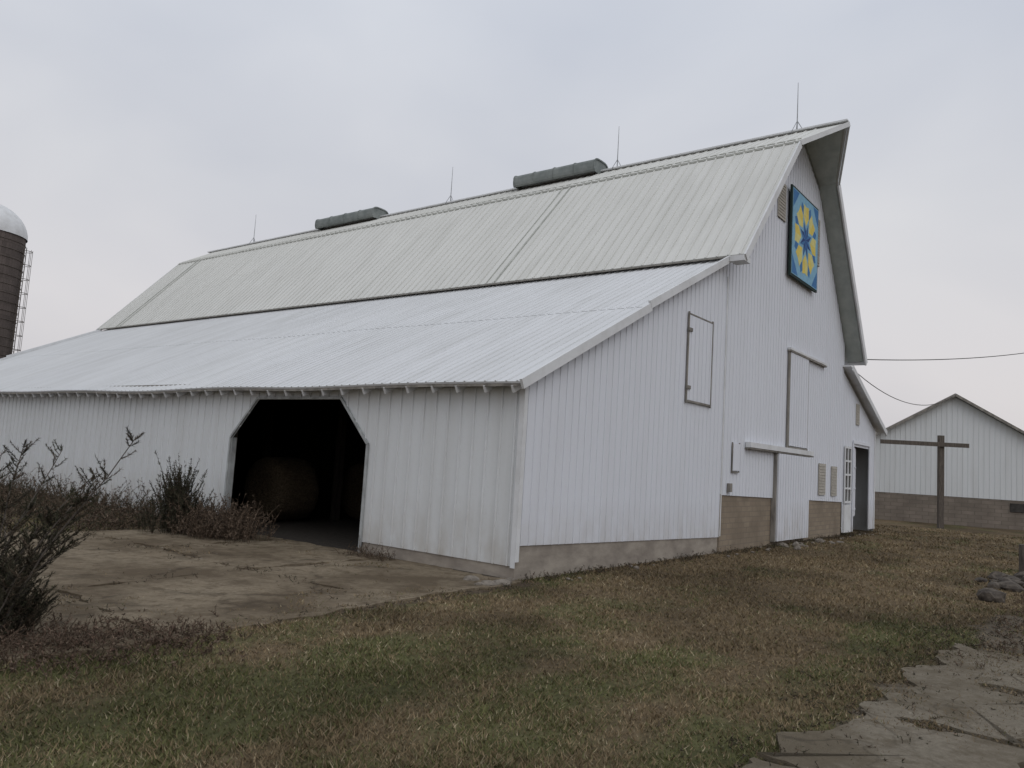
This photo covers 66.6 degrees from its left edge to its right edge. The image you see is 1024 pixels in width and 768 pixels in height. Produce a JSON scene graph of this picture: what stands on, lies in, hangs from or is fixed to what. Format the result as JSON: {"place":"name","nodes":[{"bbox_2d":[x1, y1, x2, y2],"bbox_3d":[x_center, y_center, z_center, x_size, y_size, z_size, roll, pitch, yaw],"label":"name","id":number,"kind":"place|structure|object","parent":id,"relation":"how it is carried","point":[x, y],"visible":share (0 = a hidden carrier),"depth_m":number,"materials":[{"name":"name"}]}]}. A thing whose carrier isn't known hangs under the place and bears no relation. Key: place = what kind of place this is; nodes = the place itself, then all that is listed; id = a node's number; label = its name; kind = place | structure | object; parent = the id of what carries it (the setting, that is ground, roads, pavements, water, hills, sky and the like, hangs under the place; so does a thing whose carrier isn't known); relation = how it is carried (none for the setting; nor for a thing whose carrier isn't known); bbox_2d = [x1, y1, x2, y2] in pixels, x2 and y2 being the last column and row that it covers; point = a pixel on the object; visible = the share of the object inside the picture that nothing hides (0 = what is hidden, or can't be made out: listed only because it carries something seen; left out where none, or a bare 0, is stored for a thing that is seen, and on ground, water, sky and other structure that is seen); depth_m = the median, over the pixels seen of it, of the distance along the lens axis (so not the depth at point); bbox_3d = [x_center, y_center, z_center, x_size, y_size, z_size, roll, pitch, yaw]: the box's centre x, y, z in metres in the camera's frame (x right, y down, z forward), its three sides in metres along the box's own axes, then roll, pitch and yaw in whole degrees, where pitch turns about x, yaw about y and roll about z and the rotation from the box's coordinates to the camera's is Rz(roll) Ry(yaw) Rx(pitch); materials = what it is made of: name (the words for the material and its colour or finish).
{"place":"outdoors","nodes":[
{"label":"outdoors","id":0,"kind":"place"},
{"bbox_2d":[231,492,494,576],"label":"barn floor","id":1,"kind":"structure","parent":0,"point":[316,526],"depth_m":19.00,"materials":[{"name":"grey concrete"}]},
{"bbox_2d":[244,457,318,520],"bbox_3d":[-6.071,2.753,20.496,1.730,1.669,1.339,-1,-7,38],"label":"round hay bale","id":2,"kind":"object","parent":1,"relation":"on","point":[289,486],"visible":0.96,"depth_m":19.99},
{"bbox_2d":[341,463,364,519],"bbox_3d":[-4.044,3.104,22.568,1.700,1.631,1.338,-1,-7,38],"label":"round hay bale","id":3,"kind":"object","parent":1,"relation":"on","point":[352,489],"visible":0.32,"depth_m":22.14},
{"bbox_2d":[0,489,1023,767],"bbox_3d":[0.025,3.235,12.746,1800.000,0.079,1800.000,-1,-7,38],"label":"ground","id":4,"kind":"structure","parent":0,"point":[414,657],"depth_m":7.45,"materials":[{"name":"green plant"}]},
{"bbox_2d":[0,204,32,358],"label":"silo","id":5,"kind":"object","parent":4,"relation":"on","point":[13,237],"visible":0.71,"depth_m":48.42,"materials":[{"name":"brown metal"}]},
{"bbox_2d":[0,497,42,571],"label":"sapling","id":6,"kind":"object","parent":4,"relation":"on","point":[13,557],"visible":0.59,"depth_m":7.17,"materials":[{"name":"plant"}]},
{"bbox_2d":[0,547,59,639],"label":"sapling","id":7,"kind":"object","parent":4,"relation":"on","point":[33,610],"visible":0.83,"depth_m":7.18,"materials":[{"name":"green plant"}]},
{"bbox_2d":[0,425,144,630],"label":"sapling","id":8,"kind":"object","parent":4,"relation":"on","point":[55,534],"visible":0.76,"depth_m":7.42,"materials":[{"name":"green plant"}]},
{"bbox_2d":[0,529,521,662],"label":"concrete pad","id":9,"kind":"object","parent":4,"relation":"on","point":[227,592],"visible":0.77,"depth_m":11.20,"materials":[{"name":"beige concrete"}]},
{"bbox_2d":[137,451,213,534],"bbox_3d":[-7.095,2.305,16.642,1.570,1.766,1.314,7,-7,-31],"label":"shrub","id":10,"kind":"object","parent":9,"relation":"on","point":[172,491],"visible":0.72,"depth_m":16.38,"materials":[{"name":"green plant"}]},
{"bbox_2d":[0,259,718,392],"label":"lean to roof","id":11,"kind":"object","parent":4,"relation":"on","point":[472,381],"visible":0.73,"depth_m":18.78,"materials":[{"name":"white metal"}]},
{"bbox_2d":[0,387,517,565],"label":"long wall ribs","id":12,"kind":"object","parent":11,"relation":"attached to","point":[457,469],"visible":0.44,"depth_m":18.46,"materials":[{"name":"white metal"}]},
{"bbox_2d":[0,387,519,565],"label":"long wall siding","id":13,"kind":"object","parent":11,"relation":"attached to","point":[502,515],"visible":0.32,"depth_m":14.86,"materials":[{"name":"white metal"}]},
{"bbox_2d":[0,383,520,393],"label":"eave board","id":14,"kind":"object","parent":11,"relation":"attached to","point":[393,386],"visible":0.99,"depth_m":16.26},
{"bbox_2d":[0,385,520,397],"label":"rafter tails","id":15,"kind":"object","parent":14,"relation":"attached to","point":[433,389],"visible":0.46,"depth_m":17.69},
{"bbox_2d":[223,397,368,552],"bbox_3d":[-4.663,1.790,16.612,4.720,3.035,0.170,-1,-7,38],"label":"opening frame","id":16,"kind":"object","parent":11,"relation":"attached to","point":[232,463],"visible":0.84,"depth_m":17.14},
{"bbox_2d":[0,259,721,391],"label":"lean to roof ribs","id":17,"kind":"object","parent":11,"relation":"on","point":[94,346],"visible":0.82,"depth_m":22.50,"materials":[{"name":"white metal"}]},
{"bbox_2d":[0,255,730,388],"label":"lean to rake trim","id":18,"kind":"object","parent":11,"relation":"attached to","point":[534,376],"visible":0.92,"depth_m":15.44,"materials":[{"name":"white metal"}]},
{"bbox_2d":[100,257,724,329],"bbox_3d":[-7.948,-2.994,29.949,34.050,0.018,0.030,-1,-7,38],"label":"roof joint","id":19,"kind":"object","parent":11,"relation":"on","point":[447,289],"visible":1,"depth_m":25.01,"materials":[{"name":"grey metal"}]},
{"bbox_2d":[510,277,875,568],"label":"trim boards","id":20,"kind":"object","parent":11,"relation":"attached to","point":[518,487],"depth_m":12.95,"materials":[{"name":"white metal"}]},
{"bbox_2d":[685,311,713,407],"bbox_3d":[4.481,-0.553,18.541,0.060,2.140,1.430,-1,-7,38],"label":"hatch frame","id":21,"kind":"object","parent":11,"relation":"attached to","point":[687,362],"visible":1,"depth_m":18.10,"materials":[{"name":"grey metal"}]},
{"bbox_2d":[687,315,712,404],"bbox_3d":[4.480,-0.556,18.561,0.035,1.990,1.300,-1,-7,38],"label":"hatch panel","id":22,"kind":"object","parent":21,"relation":"in","point":[700,358],"visible":1,"depth_m":18.54,"materials":[{"name":"white metal"}]},
{"bbox_2d":[722,145,844,501],"bbox_3d":[8.944,-2.146,24.467,0.001,11.664,11.180,-1,-7,38],"label":"gable siding","id":23,"kind":"object","parent":11,"relation":"attached to","point":[820,406],"visible":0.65,"depth_m":22.93,"materials":[{"name":"white metal"}]},
{"bbox_2d":[727,442,739,491],"bbox_3d":[5.758,2.150,20.135,0.080,1.280,0.730,-1,-7,38],"label":"utility hatch frame","id":24,"kind":"object","parent":23,"relation":"attached to","point":[729,487],"visible":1,"depth_m":20.04,"materials":[{"name":"grey metal"}]},
{"bbox_2d":[733,443,739,470],"bbox_3d":[5.825,1.905,20.260,0.040,0.700,0.450,-1,-7,38],"label":"utility hatch","id":25,"kind":"object","parent":24,"relation":"in","point":[736,457],"visible":1,"depth_m":20.24,"materials":[{"name":"white metal"}]},
{"bbox_2d":[745,447,813,541],"bbox_3d":[7.904,3.304,22.900,0.170,2.595,5.650,-1,-7,38],"label":"door frame","id":26,"kind":"object","parent":23,"relation":"attached to","point":[773,520],"depth_m":22.44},
{"bbox_2d":[775,453,809,540],"bbox_3d":[8.543,3.433,23.629,0.072,2.520,2.900,-1,-7,38],"label":"sliding door","id":27,"kind":"structure","parent":26,"relation":"attached to","point":[792,501],"depth_m":23.46,"materials":[{"name":"white metal"}]},
{"bbox_2d":[722,144,844,501],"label":"gable ribs","id":28,"kind":"object","parent":23,"relation":"attached to","point":[786,353],"visible":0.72,"depth_m":23.25,"materials":[{"name":"white metal"}]},
{"bbox_2d":[745,347,826,455],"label":"door tracks","id":29,"kind":"object","parent":23,"relation":"attached to","point":[775,448],"depth_m":23.04},
{"bbox_2d":[789,352,808,447],"bbox_3d":[8.968,0.528,24.330,0.042,2.880,1.750,-1,-7,38],"label":"loft sliding door","id":30,"kind":"structure","parent":29,"relation":"hanging from","point":[798,415],"depth_m":24.29,"materials":[{"name":"white metal"}]},
{"bbox_2d":[786,349,826,450],"bbox_3d":[9.493,0.634,25.022,0.090,3.010,3.800,-1,-7,38],"label":"loft door gap","id":31,"kind":"object","parent":29,"relation":"on","point":[788,393],"visible":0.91,"depth_m":23.64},
{"bbox_2d":[788,184,818,292],"bbox_3d":[9.288,-4.557,24.733,0.081,2.820,2.700,-1,-7,38],"label":"barn quilt sign","id":32,"kind":"object","parent":23,"relation":"attached to","point":[803,242],"visible":1,"depth_m":24.51,"materials":[{"name":"paint"}]},
{"bbox_2d":[777,184,859,495],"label":"louvered windows","id":33,"kind":"structure","parent":23,"relation":"attached to","point":[781,212],"depth_m":26.29,"materials":[{"name":"grey metal"}]},
{"bbox_2d":[4,486,716,579],"bbox_3d":[-10.627,3.756,26.221,33.280,0.900,8.380,-1,-7,38],"label":"lean to foundation","id":34,"kind":"object","parent":4,"relation":"on","point":[560,559],"visible":0.35,"depth_m":14.35,"materials":[{"name":"grey concrete"}]},
{"bbox_2d":[0,463,875,580],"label":"dry weeds","id":35,"kind":"object","parent":4,"relation":"on","point":[222,523],"visible":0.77,"depth_m":16.52,"materials":[{"name":"brown plant"}]},
{"bbox_2d":[0,530,1023,767],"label":"dry weeds","id":36,"kind":"object","parent":4,"relation":"on","point":[72,641],"visible":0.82,"depth_m":7.36,"materials":[{"name":"brown plant"}]},
{"bbox_2d":[118,533,1019,728],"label":"rocks","id":37,"kind":"object","parent":4,"relation":"on","point":[796,545],"visible":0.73,"depth_m":12.57,"materials":[{"name":"grey stone"}]},
{"bbox_2d":[717,494,840,552],"bbox_3d":[8.433,4.239,23.907,0.320,1.800,11.210,-1,-7,38],"label":"foundation","id":38,"kind":"object","parent":4,"relation":"on","point":[745,521],"visible":0.43,"depth_m":21.52,"materials":[{"name":"beige concrete"}]},
{"bbox_2d":[840,429,874,530],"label":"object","id":39,"kind":"structure","parent":4,"relation":"on","point":[861,501],"depth_m":32.41,"materials":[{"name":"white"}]},
{"bbox_2d":[96,119,867,365],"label":"rake trim","id":40,"kind":"structure","parent":39,"relation":"attached to","point":[744,258],"depth_m":26.58,"materials":[{"name":"white metal"}]},
{"bbox_2d":[99,123,863,361],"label":"gambrel roof","id":41,"kind":"structure","parent":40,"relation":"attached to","point":[733,234],"depth_m":25.91,"materials":[{"name":"metal"}]},
{"bbox_2d":[315,207,388,229],"bbox_3d":[-7.880,-8.021,38.142,4.220,0.569,1.049,-1,-7,38],"label":"ridge vent","id":42,"kind":"object","parent":41,"relation":"on","point":[374,212],"visible":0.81,"depth_m":37.47,"materials":[{"name":"metal"}]},
{"bbox_2d":[98,128,817,328],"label":"gambrel roof ribs","id":43,"kind":"object","parent":41,"relation":"on","point":[351,226],"visible":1,"depth_m":29.38,"materials":[{"name":"grey metal"}]},
{"bbox_2d":[117,138,801,325],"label":"roof seams","id":44,"kind":"object","parent":41,"relation":"on","point":[560,189],"visible":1,"depth_m":27.55,"materials":[{"name":"grey metal"}]},
{"bbox_2d":[249,97,801,243],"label":"lightning rods","id":45,"kind":"object","parent":41,"relation":"on","point":[797,122],"visible":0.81,"depth_m":29.26,"materials":[{"name":"metal"}]},
{"bbox_2d":[513,158,607,189],"bbox_3d":[1.875,-8.168,30.652,3.820,0.569,1.049,-1,-7,38],"label":"ridge vent","id":46,"kind":"object","parent":41,"relation":"on","point":[597,165],"visible":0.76,"depth_m":30.08,"materials":[{"name":"metal"}]},
{"bbox_2d":[805,129,862,361],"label":"soffit","id":47,"kind":"structure","parent":41,"relation":"attached to","point":[823,153],"depth_m":26.99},
{"bbox_2d":[859,353,1022,404],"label":"overhead wires","id":48,"kind":"object","parent":40,"relation":"attached to","point":[929,359],"visible":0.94,"depth_m":33.45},
{"bbox_2d":[841,373,874,532],"bbox_3d":[13.542,2.756,30.361,0.001,5.838,4.800,-1,-7,38],"label":"lean to siding","id":49,"kind":"object","parent":39,"relation":"attached to","point":[866,436],"visible":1,"depth_m":29.84,"materials":[{"name":"white metal"}]},
{"bbox_2d":[842,377,873,531],"bbox_3d":[13.550,2.778,30.357,0.015,5.796,4.608,-1,-7,38],"label":"lean to ribs","id":50,"kind":"object","parent":49,"relation":"attached to","point":[858,440],"visible":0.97,"depth_m":29.91,"materials":[{"name":"white metal"}]},
{"bbox_2d":[843,365,886,435],"bbox_3d":[0.618,0.944,40.861,33.955,2.228,5.682,-1,-7,38],"label":"lean to roof","id":51,"kind":"object","parent":39,"relation":"attached to","point":[859,388],"visible":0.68,"depth_m":30.34,"materials":[{"name":"white metal"}]},
{"bbox_2d":[851,440,870,531],"bbox_3d":[13.487,3.982,30.478,0.389,3.420,2.600,-1,-7,38],"label":"door frame","id":52,"kind":"structure","parent":4,"relation":"on","point":[854,473],"depth_m":30.03,"materials":[{"name":"white"}]},
{"bbox_2d":[842,446,851,532],"bbox_3d":[12.373,3.877,28.733,0.059,3.150,0.920,-1,-7,38],"label":"open door with panes","id":53,"kind":"object","parent":52,"relation":"attached to","point":[846,518],"visible":1,"depth_m":28.68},
{"bbox_2d":[843,447,849,501],"bbox_3d":[12.395,3.357,28.805,0.020,2.000,0.800,-1,-7,38],"label":"side window glass","id":54,"kind":"object","parent":53,"relation":"attached to","point":[846,479],"visible":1,"depth_m":28.74,"materials":[{"name":"grey glass"}]},
{"bbox_2d":[880,435,968,528],"bbox_3d":[19.813,4.802,37.528,4.250,4.750,0.320,4,-6,0],"label":"wooden cross","id":55,"kind":"object","parent":4,"relation":"on","point":[940,444],"visible":0.82,"depth_m":37.56,"materials":[{"name":"brown wood"}]},
{"bbox_2d":[874,393,1023,529],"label":"shed","id":56,"kind":"structure","parent":4,"relation":"on","point":[984,480],"depth_m":41.75,"materials":[{"name":"white metal"}]},
{"bbox_2d":[1010,503,1023,512],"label":"basement window","id":57,"kind":"structure","parent":56,"relation":"in","point":[1014,507],"depth_m":40.53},
{"bbox_2d":[974,571,1023,602],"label":"rock pile","id":58,"kind":"object","parent":4,"relation":"on","point":[1013,583],"visible":0.98,"depth_m":15.57,"materials":[{"name":"grey stone"}]},
{"bbox_2d":[1019,544,1023,571],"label":"wooden post","id":59,"kind":"object","parent":4,"relation":"on","point":[1021,557],"visible":0.61,"depth_m":17.45,"materials":[{"name":"grey wood"}]},
{"bbox_2d":[0,0,1023,430],"label":"sky","id":60,"kind":"structure","parent":0,"point":[140,139],"materials":[{"name":"grey"}]},
{"bbox_2d":[521,265,727,545],"bbox_3d":[2.818,-0.229,16.452,0.001,7.173,8.420,-1,-7,38],"label":"lean to gable siding","id":61,"kind":"object","parent":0,"point":[536,468],"visible":0.8,"depth_m":15.88,"materials":[{"name":"white metal"}]},
{"bbox_2d":[520,264,727,545],"bbox_3d":[2.839,-0.192,16.464,0.015,7.101,8.272,-1,-7,38],"label":"lean to gable ribs","id":62,"kind":"object","parent":61,"relation":"attached to","point":[633,433],"visible":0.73,"depth_m":16.18,"materials":[{"name":"white metal"}]},
{"bbox_2d":[742,643,1023,767],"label":"old pavement","id":63,"kind":"structure","parent":0,"point":[916,752],"depth_m":6.20,"materials":[{"name":"grey concrete"}]}
]}

